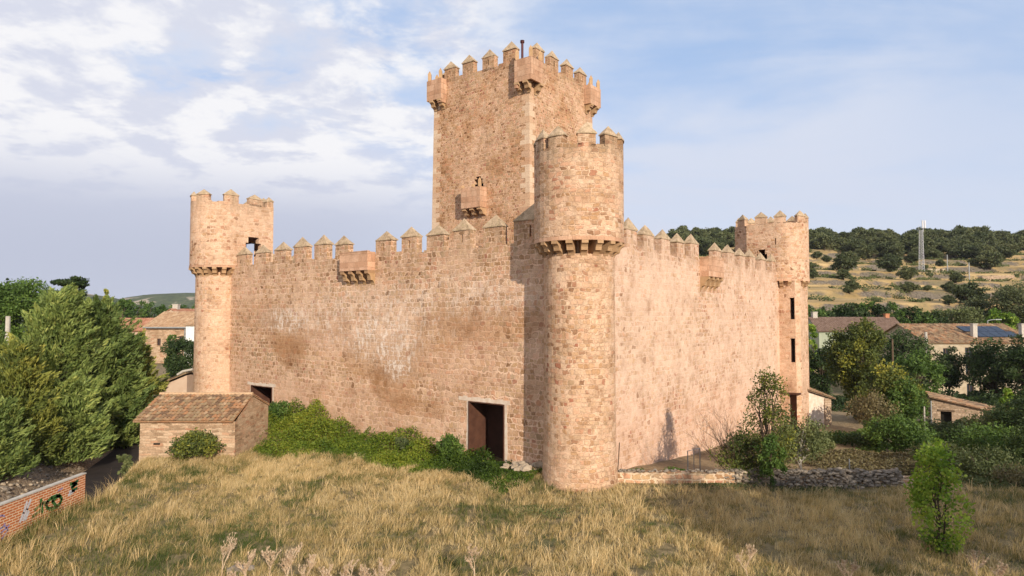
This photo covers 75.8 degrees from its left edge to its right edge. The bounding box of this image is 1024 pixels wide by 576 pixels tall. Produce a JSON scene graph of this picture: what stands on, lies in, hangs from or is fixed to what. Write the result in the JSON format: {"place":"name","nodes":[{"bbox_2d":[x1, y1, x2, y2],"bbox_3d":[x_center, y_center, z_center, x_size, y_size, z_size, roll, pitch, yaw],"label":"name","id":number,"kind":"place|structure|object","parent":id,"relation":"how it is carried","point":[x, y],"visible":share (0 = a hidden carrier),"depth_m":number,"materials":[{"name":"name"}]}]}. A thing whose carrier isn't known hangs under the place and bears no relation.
{"place":"outdoors","nodes":[
{"label":"outdoors","id":0,"kind":"place"},
{"bbox_2d":[83,435,139,500],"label":"lane","id":1,"kind":"structure","parent":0,"point":[97,473],"depth_m":35.98,"materials":[{"name":"asphalt"}]},
{"bbox_2d":[113,426,542,484],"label":"dry grass","id":2,"kind":"structure","parent":0,"point":[215,474],"depth_m":31.47,"materials":[{"name":"plant"}]},
{"bbox_2d":[0,247,1023,575],"bbox_3d":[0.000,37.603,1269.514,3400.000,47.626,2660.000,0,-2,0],"label":"ground","id":3,"kind":"structure","parent":0,"point":[820,285],"depth_m":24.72,"materials":[{"name":"beige plant"}]},
{"bbox_2d":[0,282,31,342],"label":"leafy tree","id":4,"kind":"object","parent":3,"relation":"on","point":[5,310],"visible":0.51,"depth_m":59.54,"materials":[{"name":"green plant"}]},
{"bbox_2d":[0,396,40,480],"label":"juniper tree","id":5,"kind":"object","parent":3,"relation":"on","point":[16,459],"visible":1,"depth_m":29.29,"materials":[{"name":"green plant"}]},
{"bbox_2d":[0,275,59,343],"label":"leafy tree","id":6,"kind":"object","parent":3,"relation":"on","point":[26,287],"visible":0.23,"depth_m":60.62,"materials":[{"name":"green plant"}]},
{"bbox_2d":[0,331,75,463],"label":"juniper tree","id":7,"kind":"object","parent":3,"relation":"on","point":[19,365],"visible":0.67,"depth_m":32.44,"materials":[{"name":"green plant"}]},
{"bbox_2d":[0,473,85,540],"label":"brick wall","id":8,"kind":"structure","parent":3,"relation":"on","point":[19,509],"depth_m":23.89,"materials":[{"name":"brick"}]},
{"bbox_2d":[0,449,113,501],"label":"stones","id":9,"kind":"object","parent":3,"relation":"on","point":[6,489],"visible":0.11,"depth_m":30.72,"materials":[{"name":"stone"}]},
{"bbox_2d":[44,275,89,302],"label":"cedar tree","id":10,"kind":"object","parent":3,"relation":"on","point":[81,282],"visible":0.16,"depth_m":59.77,"materials":[{"name":"green plant"}]},
{"bbox_2d":[12,282,123,427],"bbox_3d":[-26.139,4.291,38.442,6.697,9.313,6.565,0,-2,0],"label":"juniper tree","id":11,"kind":"object","parent":3,"relation":"on","point":[60,325],"visible":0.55,"depth_m":37.95,"materials":[{"name":"green plant"}]},
{"bbox_2d":[32,368,118,465],"bbox_3d":[-23.806,6.842,35.081,5.089,5.051,5.292,2,-3,-38],"label":"juniper tree","id":12,"kind":"object","parent":3,"relation":"on","point":[79,403],"visible":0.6,"depth_m":34.74,"materials":[{"name":"green plant"}]},
{"bbox_2d":[63,293,157,430],"bbox_3d":[-26.345,4.907,42.175,6.652,9.138,7.441,0,-2,0],"label":"juniper tree","id":13,"kind":"object","parent":3,"relation":"on","point":[108,321],"visible":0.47,"depth_m":41.90,"materials":[{"name":"green plant"}]},
{"bbox_2d":[116,454,133,476],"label":"shrub","id":14,"kind":"object","parent":3,"relation":"on","point":[126,462],"visible":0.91,"depth_m":33.07,"materials":[{"name":"green plant"}]},
{"bbox_2d":[115,298,135,317],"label":"leafy tree","id":15,"kind":"object","parent":3,"relation":"on","point":[124,304],"visible":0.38,"depth_m":133.92,"materials":[{"name":"green plant"}]},
{"bbox_2d":[96,360,159,449],"bbox_3d":[-25.638,7.409,43.020,5.538,6.212,5.689,0,-2,0],"label":"juniper tree","id":16,"kind":"object","parent":3,"relation":"on","point":[128,432],"visible":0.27,"depth_m":42.08,"materials":[{"name":"green plant"}]},
{"bbox_2d":[123,300,148,317],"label":"leafy tree","id":17,"kind":"object","parent":3,"relation":"on","point":[143,311],"visible":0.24,"depth_m":138.54,"materials":[{"name":"green plant"}]},
{"bbox_2d":[121,318,153,343],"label":"house","id":18,"kind":"structure","parent":3,"relation":"on","point":[144,322],"depth_m":92.20,"materials":[{"name":"red tile"}]},
{"bbox_2d":[123,327,169,424],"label":"juniper tree","id":19,"kind":"object","parent":3,"relation":"on","point":[148,367],"visible":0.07,"depth_m":47.82,"materials":[{"name":"green plant"}]},
{"bbox_2d":[142,311,194,362],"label":"house","id":20,"kind":"structure","parent":3,"relation":"on","point":[162,327],"depth_m":84.85,"materials":[{"name":"stone"}]},
{"bbox_2d":[33,504,318,552],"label":"undergrowth","id":21,"kind":"object","parent":3,"relation":"on","point":[184,526],"visible":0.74,"depth_m":23.26,"materials":[{"name":"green plant"}]},
{"bbox_2d":[160,336,193,377],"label":"leafy tree","id":22,"kind":"object","parent":3,"relation":"on","point":[177,364],"visible":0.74,"depth_m":66.97,"materials":[{"name":"green plant"}]},
{"bbox_2d":[161,368,192,391],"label":"house","id":23,"kind":"structure","parent":3,"relation":"on","point":[181,381],"depth_m":49.25,"materials":[{"name":"paint"}]},
{"bbox_2d":[182,317,193,362],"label":"house","id":24,"kind":"structure","parent":3,"relation":"on","point":[189,324],"depth_m":81.84,"materials":[{"name":"paint"}]},
{"bbox_2d":[164,427,225,460],"bbox_3d":[-16.217,8.167,33.858,2.810,1.919,2.655,1,-2,-19],"label":"shrub","id":25,"kind":"object","parent":3,"relation":"on","point":[197,443],"visible":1,"depth_m":33.53,"materials":[{"name":"green plant"}]},
{"bbox_2d":[133,392,269,461],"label":"stone shed","id":26,"kind":"structure","parent":3,"relation":"on","point":[236,423],"depth_m":35.31,"materials":[{"name":"stone"}]},
{"bbox_2d":[220,532,236,575],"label":"thistle","id":27,"kind":"object","parent":3,"relation":"on","point":[228,547],"visible":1,"depth_m":18.72,"materials":[{"name":"plant"}]},
{"bbox_2d":[234,548,256,575],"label":"thistle","id":28,"kind":"object","parent":3,"relation":"on","point":[247,565],"visible":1,"depth_m":18.23,"materials":[{"name":"plant"}]},
{"bbox_2d":[261,545,281,575],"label":"thistle","id":29,"kind":"object","parent":3,"relation":"on","point":[269,553],"visible":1,"depth_m":18.43,"materials":[{"name":"plant"}]},
{"bbox_2d":[268,400,291,421],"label":"shrub","id":30,"kind":"object","parent":3,"relation":"on","point":[276,407],"visible":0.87,"depth_m":40.85,"materials":[{"name":"green plant"}]},
{"bbox_2d":[372,557,395,575],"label":"thistle","id":31,"kind":"object","parent":3,"relation":"on","point":[380,570],"visible":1,"depth_m":17.70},
{"bbox_2d":[252,398,542,494],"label":"brambles","id":32,"kind":"object","parent":3,"relation":"on","point":[483,464],"visible":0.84,"depth_m":34.89,"materials":[{"name":"green plant"}]},
{"bbox_2d":[435,433,464,461],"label":"shrub","id":33,"kind":"object","parent":3,"relation":"on","point":[447,441],"visible":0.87,"depth_m":32.40,"materials":[{"name":"green plant"}]},
{"bbox_2d":[464,544,481,575],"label":"thistle","id":34,"kind":"object","parent":3,"relation":"on","point":[470,562],"visible":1,"depth_m":18.40,"materials":[{"name":"plant"}]},
{"bbox_2d":[189,40,809,492],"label":"castle","id":35,"kind":"structure","parent":3,"relation":"on","point":[553,310],"depth_m":38.50,"materials":[{"name":"stone"}]},
{"bbox_2d":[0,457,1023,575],"bbox_3d":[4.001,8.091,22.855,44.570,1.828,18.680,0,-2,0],"label":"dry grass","id":36,"kind":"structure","parent":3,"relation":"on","point":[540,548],"depth_m":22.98,"materials":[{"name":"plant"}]},
{"bbox_2d":[500,461,542,471],"bbox_3d":[0.816,8.455,31.057,2.914,0.616,1.659,-1,-2,18],"label":"rubble pile","id":37,"kind":"object","parent":3,"relation":"on","point":[523,466],"visible":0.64,"depth_m":30.85,"materials":[{"name":"stone"}]},
{"bbox_2d":[502,504,577,519],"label":"undergrowth","id":38,"kind":"object","parent":3,"relation":"on","point":[547,511],"visible":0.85,"depth_m":25.16,"materials":[{"name":"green plant"}]},
{"bbox_2d":[682,402,778,468],"bbox_3d":[10.160,7.210,30.645,5.143,3.760,3.992,2,-3,-44],"label":"bare shrub","id":39,"kind":"object","parent":3,"relation":"on","point":[722,444],"visible":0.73,"depth_m":30.71,"materials":[{"name":"plant"}]},
{"bbox_2d":[735,544,756,575],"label":"thistle","id":40,"kind":"object","parent":3,"relation":"on","point":[751,549],"visible":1,"depth_m":18.69,"materials":[{"name":"plant"}]},
{"bbox_2d":[708,422,791,483],"bbox_3d":[10.999,7.713,30.213,3.378,3.109,3.502,-2,-3,37],"label":"shrub","id":41,"kind":"object","parent":3,"relation":"on","point":[739,446],"visible":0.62,"depth_m":29.99,"materials":[{"name":"green plant"}]},
{"bbox_2d":[737,366,798,465],"bbox_3d":[11.723,6.416,30.280,2.756,5.787,2.533,-1,-2,21],"label":"tree","id":42,"kind":"object","parent":3,"relation":"on","point":[767,420],"visible":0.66,"depth_m":30.09,"materials":[{"name":"green plant"}]},
{"bbox_2d":[752,432,788,490],"bbox_3d":[11.334,7.686,28.774,1.322,2.792,1.542,2,-3,-40],"label":"shrub","id":43,"kind":"object","parent":3,"relation":"on","point":[776,464],"visible":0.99,"depth_m":28.60,"materials":[{"name":"green plant"}]},
{"bbox_2d":[670,482,889,493],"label":"undergrowth","id":44,"kind":"object","parent":3,"relation":"on","point":[754,485],"visible":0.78,"depth_m":28.79,"materials":[{"name":"green plant"}]},
{"bbox_2d":[618,466,944,489],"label":"rubble wall","id":45,"kind":"structure","parent":3,"relation":"on","point":[832,477],"depth_m":29.33,"materials":[{"name":"stone"}]},
{"bbox_2d":[770,415,832,469],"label":"olive tree","id":46,"kind":"object","parent":3,"relation":"on","point":[805,433],"visible":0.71,"depth_m":32.89,"materials":[{"name":"green plant"}]},
{"bbox_2d":[808,324,818,373],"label":"leafy tree","id":47,"kind":"object","parent":3,"relation":"on","point":[812,329],"visible":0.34,"depth_m":83.53,"materials":[{"name":"green plant"}]},
{"bbox_2d":[807,387,835,424],"bbox_3d":[25.670,10.581,58.760,3.539,5.579,5.035,1,-2,-14],"label":"lean to shed","id":48,"kind":"object","parent":3,"relation":"on","point":[819,407],"visible":0.32,"depth_m":56.73,"materials":[{"name":"paint"}]},
{"bbox_2d":[809,347,838,396],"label":"leafy tree","id":49,"kind":"object","parent":3,"relation":"on","point":[819,381],"visible":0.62,"depth_m":73.30,"materials":[{"name":"green plant"}]},
{"bbox_2d":[814,234,833,249],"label":"holm oak","id":50,"kind":"object","parent":3,"relation":"on","point":[821,242],"visible":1,"depth_m":246.56,"materials":[{"name":"green plant"}]},
{"bbox_2d":[823,430,850,443],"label":"shrub","id":51,"kind":"object","parent":3,"relation":"on","point":[839,433],"visible":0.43,"depth_m":46.30,"materials":[{"name":"green plant"}]},
{"bbox_2d":[830,251,860,270],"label":"holm oak","id":52,"kind":"object","parent":3,"relation":"on","point":[847,260],"visible":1,"depth_m":183.66,"materials":[{"name":"green plant"}]},
{"bbox_2d":[834,559,860,575],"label":"thistle","id":53,"kind":"object","parent":3,"relation":"on","point":[855,566],"visible":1,"depth_m":18.24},
{"bbox_2d":[819,317,888,418],"bbox_3d":[32.064,7.590,61.833,5.469,9.856,5.820,2,-3,-43],"label":"leafy tree","id":54,"kind":"object","parent":3,"relation":"on","point":[859,340],"visible":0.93,"depth_m":61.09,"materials":[{"name":"green plant"}]},
{"bbox_2d":[808,312,899,353],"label":"house","id":55,"kind":"structure","parent":3,"relation":"on","point":[885,322],"depth_m":101.41,"materials":[{"name":"brown tile"}]},
{"bbox_2d":[839,302,870,316],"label":"leafy tree","id":56,"kind":"object","parent":3,"relation":"on","point":[847,311],"visible":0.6,"depth_m":107.63,"materials":[{"name":"green plant"}]},
{"bbox_2d":[756,448,956,473],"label":"undergrowth","id":57,"kind":"object","parent":3,"relation":"on","point":[851,455],"visible":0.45,"depth_m":37.73,"materials":[{"name":"brown plant"}]},
{"bbox_2d":[833,431,886,449],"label":"shrub","id":58,"kind":"object","parent":3,"relation":"on","point":[854,438],"visible":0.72,"depth_m":44.57,"materials":[{"name":"green plant"}]},
{"bbox_2d":[699,247,1023,330],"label":"scrub","id":59,"kind":"object","parent":3,"relation":"on","point":[898,288],"visible":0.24,"depth_m":177.39,"materials":[{"name":"green plant"}]},
{"bbox_2d":[785,459,940,472],"bbox_3d":[15.649,9.109,31.259,9.702,1.931,0.063,0,-2,0],"label":"wire fence","id":60,"kind":"object","parent":3,"relation":"on","point":[849,464],"visible":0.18,"depth_m":31.29,"materials":[{"name":"metal"}]},
{"bbox_2d":[853,228,876,239],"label":"holm oak","id":61,"kind":"object","parent":3,"relation":"on","point":[863,233],"visible":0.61,"depth_m":272.50,"materials":[{"name":"green plant"}]},
{"bbox_2d":[854,243,878,260],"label":"holm oak","id":62,"kind":"object","parent":3,"relation":"on","point":[865,252],"visible":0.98,"depth_m":216.65,"materials":[{"name":"green plant"}]},
{"bbox_2d":[854,299,880,316],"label":"leafy tree","id":63,"kind":"object","parent":3,"relation":"on","point":[868,305],"visible":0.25,"depth_m":109.50,"materials":[{"name":"green plant"}]},
{"bbox_2d":[842,388,901,423],"bbox_3d":[28.096,9.826,51.604,3.588,3.761,3.918,1,-2,-22],"label":"bush","id":64,"kind":"object","parent":3,"relation":"on","point":[876,407],"visible":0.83,"depth_m":51.19,"materials":[{"name":"brown plant"}]},
{"bbox_2d":[868,303,893,316],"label":"leafy tree","id":65,"kind":"object","parent":3,"relation":"on","point":[882,310],"visible":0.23,"depth_m":108.06,"materials":[{"name":"green plant"}]},
{"bbox_2d":[811,427,957,451],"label":"undergrowth","id":66,"kind":"object","parent":3,"relation":"on","point":[928,436],"visible":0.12,"depth_m":44.68,"materials":[{"name":"green plant"}]},
{"bbox_2d":[870,234,902,256],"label":"holm oak","id":67,"kind":"object","parent":3,"relation":"on","point":[884,239],"visible":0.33,"depth_m":228.41,"materials":[{"name":"green plant"}]},
{"bbox_2d":[875,253,903,271],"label":"holm oak","id":68,"kind":"object","parent":3,"relation":"on","point":[890,262],"visible":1,"depth_m":186.25,"materials":[{"name":"green plant"}]},
{"bbox_2d":[850,358,932,421],"bbox_3d":[32.650,9.151,56.857,5.601,6.246,5.492,2,-3,-34],"label":"leafy tree","id":69,"kind":"object","parent":3,"relation":"on","point":[888,375],"visible":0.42,"depth_m":56.29,"materials":[{"name":"green plant"}]},
{"bbox_2d":[880,238,904,256],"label":"holm oak","id":70,"kind":"object","parent":3,"relation":"on","point":[892,247],"visible":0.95,"depth_m":221.42,"materials":[{"name":"green plant"}]},
{"bbox_2d":[860,410,936,452],"bbox_3d":[24.869,9.425,42.567,4.358,3.016,4.308,0,-2,0],"label":"shrub","id":71,"kind":"object","parent":3,"relation":"on","point":[905,434],"visible":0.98,"depth_m":41.97,"materials":[{"name":"green plant"}]},
{"bbox_2d":[886,301,910,323],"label":"leafy tree","id":72,"kind":"object","parent":3,"relation":"on","point":[897,313],"visible":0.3,"depth_m":108.35,"materials":[{"name":"green plant"}]},
{"bbox_2d":[883,456,926,475],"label":"shrub","id":73,"kind":"object","parent":3,"relation":"on","point":[905,472],"visible":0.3,"depth_m":32.61,"materials":[{"name":"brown plant"}]},
{"bbox_2d":[882,376,930,422],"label":"leafy tree","id":74,"kind":"object","parent":3,"relation":"on","point":[912,410],"visible":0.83,"depth_m":54.16,"materials":[{"name":"green plant"}]},
{"bbox_2d":[877,327,935,382],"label":"leafy tree","id":75,"kind":"object","parent":3,"relation":"on","point":[898,337],"visible":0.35,"depth_m":78.40,"materials":[{"name":"green plant"}]},
{"bbox_2d":[895,266,919,279],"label":"holm oak","id":76,"kind":"object","parent":3,"relation":"on","point":[905,273],"visible":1,"depth_m":171.78,"materials":[{"name":"green plant"}]},
{"bbox_2d":[896,233,922,253],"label":"holm oak","id":77,"kind":"object","parent":3,"relation":"on","point":[909,241],"visible":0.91,"depth_m":230.20,"materials":[{"name":"green plant"}]},
{"bbox_2d":[894,348,947,398],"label":"leafy tree","id":78,"kind":"object","parent":3,"relation":"on","point":[931,371],"visible":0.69,"depth_m":69.05,"materials":[{"name":"green plant"}]},
{"bbox_2d":[909,308,938,323],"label":"leafy tree","id":79,"kind":"object","parent":3,"relation":"on","point":[925,318],"visible":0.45,"depth_m":108.25,"materials":[{"name":"green plant"}]},
{"bbox_2d":[826,386,1023,416],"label":"undergrowth","id":80,"kind":"object","parent":3,"relation":"on","point":[979,396],"visible":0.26,"depth_m":70.91,"materials":[{"name":"green plant"}]},
{"bbox_2d":[893,417,972,442],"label":"undergrowth","id":81,"kind":"object","parent":3,"relation":"on","point":[940,427],"visible":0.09,"depth_m":50.19,"materials":[{"name":"green plant"}]},
{"bbox_2d":[907,440,966,467],"bbox_3d":[23.788,9.428,36.639,3.084,2.021,3.192,2,-3,-37],"label":"shrub","id":82,"kind":"object","parent":3,"relation":"on","point":[952,449],"visible":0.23,"depth_m":36.37,"materials":[{"name":"green plant"}]},
{"bbox_2d":[903,437,976,554],"bbox_3d":[13.871,6.820,21.397,2.021,3.932,1.945,-2,-3,34],"label":"poplar sapling","id":83,"kind":"object","parent":3,"relation":"on","point":[922,494],"visible":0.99,"depth_m":21.17,"materials":[{"name":"green plant"}]},
{"bbox_2d":[876,323,1023,394],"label":"house","id":84,"kind":"structure","parent":3,"relation":"on","point":[943,337],"depth_m":85.67,"materials":[{"name":"tile"}]},
{"bbox_2d":[930,346,969,394],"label":"leafy tree","id":85,"kind":"object","parent":3,"relation":"on","point":[953,375],"visible":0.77,"depth_m":75.97,"materials":[{"name":"green plant"}]},
{"bbox_2d":[925,391,992,425],"bbox_3d":[38.956,11.366,56.791,5.223,4.251,4.440,-1,-3,28],"label":"stone hut","id":86,"kind":"object","parent":3,"relation":"on","point":[945,408],"visible":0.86,"depth_m":55.90,"materials":[{"name":"brown stone"}]},
{"bbox_2d":[948,245,973,258],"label":"holm oak","id":87,"kind":"object","parent":3,"relation":"on","point":[959,252],"visible":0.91,"depth_m":226.69,"materials":[{"name":"green plant"}]},
{"bbox_2d":[935,423,987,447],"bbox_3d":[30.773,10.174,44.744,3.287,2.161,3.462,0,-2,0],"label":"shrub","id":88,"kind":"object","parent":3,"relation":"on","point":[950,431],"visible":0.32,"depth_m":44.46,"materials":[{"name":"green plant"}]},
{"bbox_2d":[940,305,986,323],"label":"shrub","id":89,"kind":"object","parent":3,"relation":"on","point":[963,315],"visible":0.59,"depth_m":110.32,"materials":[{"name":"green plant"}]},
{"bbox_2d":[949,281,989,302],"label":"holm oak","id":90,"kind":"object","parent":3,"relation":"on","point":[964,291],"visible":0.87,"depth_m":141.69,"materials":[{"name":"green plant"}]},
{"bbox_2d":[924,466,1023,489],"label":"undergrowth","id":91,"kind":"object","parent":3,"relation":"on","point":[978,479],"visible":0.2,"depth_m":29.22,"materials":[{"name":"green plant"}]},
{"bbox_2d":[955,295,999,319],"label":"leafy tree","id":92,"kind":"object","parent":3,"relation":"on","point":[977,302],"visible":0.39,"depth_m":123.48,"materials":[{"name":"green plant"}]},
{"bbox_2d":[966,549,988,575],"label":"thistle","id":93,"kind":"object","parent":3,"relation":"on","point":[983,561],"visible":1,"depth_m":18.40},
{"bbox_2d":[942,419,1022,466],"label":"shrub","id":94,"kind":"object","parent":3,"relation":"on","point":[981,438],"visible":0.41,"depth_m":36.74,"materials":[{"name":"green plant"}]},
{"bbox_2d":[946,442,1023,482],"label":"shrub","id":95,"kind":"object","parent":3,"relation":"on","point":[984,460],"visible":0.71,"depth_m":32.57,"materials":[{"name":"green plant"}]},
{"bbox_2d":[975,250,1003,269],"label":"holm oak","id":96,"kind":"object","parent":3,"relation":"on","point":[989,259],"visible":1,"depth_m":200.04,"materials":[{"name":"green plant"}]},
{"bbox_2d":[958,401,1023,430],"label":"shrub","id":97,"kind":"object","parent":3,"relation":"on","point":[986,415],"visible":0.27,"depth_m":46.94,"materials":[{"name":"green plant"}]},
{"bbox_2d":[962,337,1020,403],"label":"leafy tree","id":98,"kind":"object","parent":3,"relation":"on","point":[980,365],"visible":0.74,"depth_m":73.24,"materials":[{"name":"green plant"}]},
{"bbox_2d":[983,308,1020,329],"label":"leafy tree","id":99,"kind":"object","parent":3,"relation":"on","point":[1008,319],"visible":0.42,"depth_m":100.22,"materials":[{"name":"green plant"}]},
{"bbox_2d":[983,283,1023,328],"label":"leafy tree","id":100,"kind":"object","parent":3,"relation":"on","point":[1015,305],"visible":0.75,"depth_m":116.75,"materials":[{"name":"green plant"}]},
{"bbox_2d":[984,462,1023,488],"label":"shrub","id":101,"kind":"object","parent":3,"relation":"on","point":[1010,474],"visible":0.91,"depth_m":29.20,"materials":[{"name":"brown plant"}]},
{"bbox_2d":[988,333,1023,402],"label":"leafy tree","id":102,"kind":"object","parent":3,"relation":"on","point":[1013,359],"visible":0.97,"depth_m":69.78,"materials":[{"name":"green plant"}]},
{"bbox_2d":[988,389,1023,431],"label":"shrub","id":103,"kind":"object","parent":3,"relation":"on","point":[1000,415],"visible":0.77,"depth_m":44.05,"materials":[{"name":"green plant"}]},
{"bbox_2d":[998,387,1013,408],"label":"shrub","id":104,"kind":"object","parent":3,"relation":"on","point":[1007,393],"visible":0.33,"depth_m":54.53,"materials":[{"name":"green plant"}]},
{"bbox_2d":[997,246,1016,258],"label":"holm oak","id":105,"kind":"object","parent":3,"relation":"on","point":[1007,252],"visible":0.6,"depth_m":225.84,"materials":[{"name":"green plant"}]},
{"bbox_2d":[992,424,1023,466],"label":"shrub","id":106,"kind":"object","parent":3,"relation":"on","point":[1017,447],"visible":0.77,"depth_m":34.08,"materials":[{"name":"green plant"}]},
{"bbox_2d":[1001,233,1023,247],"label":"holm oak","id":107,"kind":"object","parent":3,"relation":"on","point":[1018,239],"visible":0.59,"depth_m":250.90,"materials":[{"name":"green plant"}]},
{"bbox_2d":[0,0,1023,298],"label":"sky","id":108,"kind":"structure","parent":0,"point":[897,115],"materials":[{"name":"blue"}]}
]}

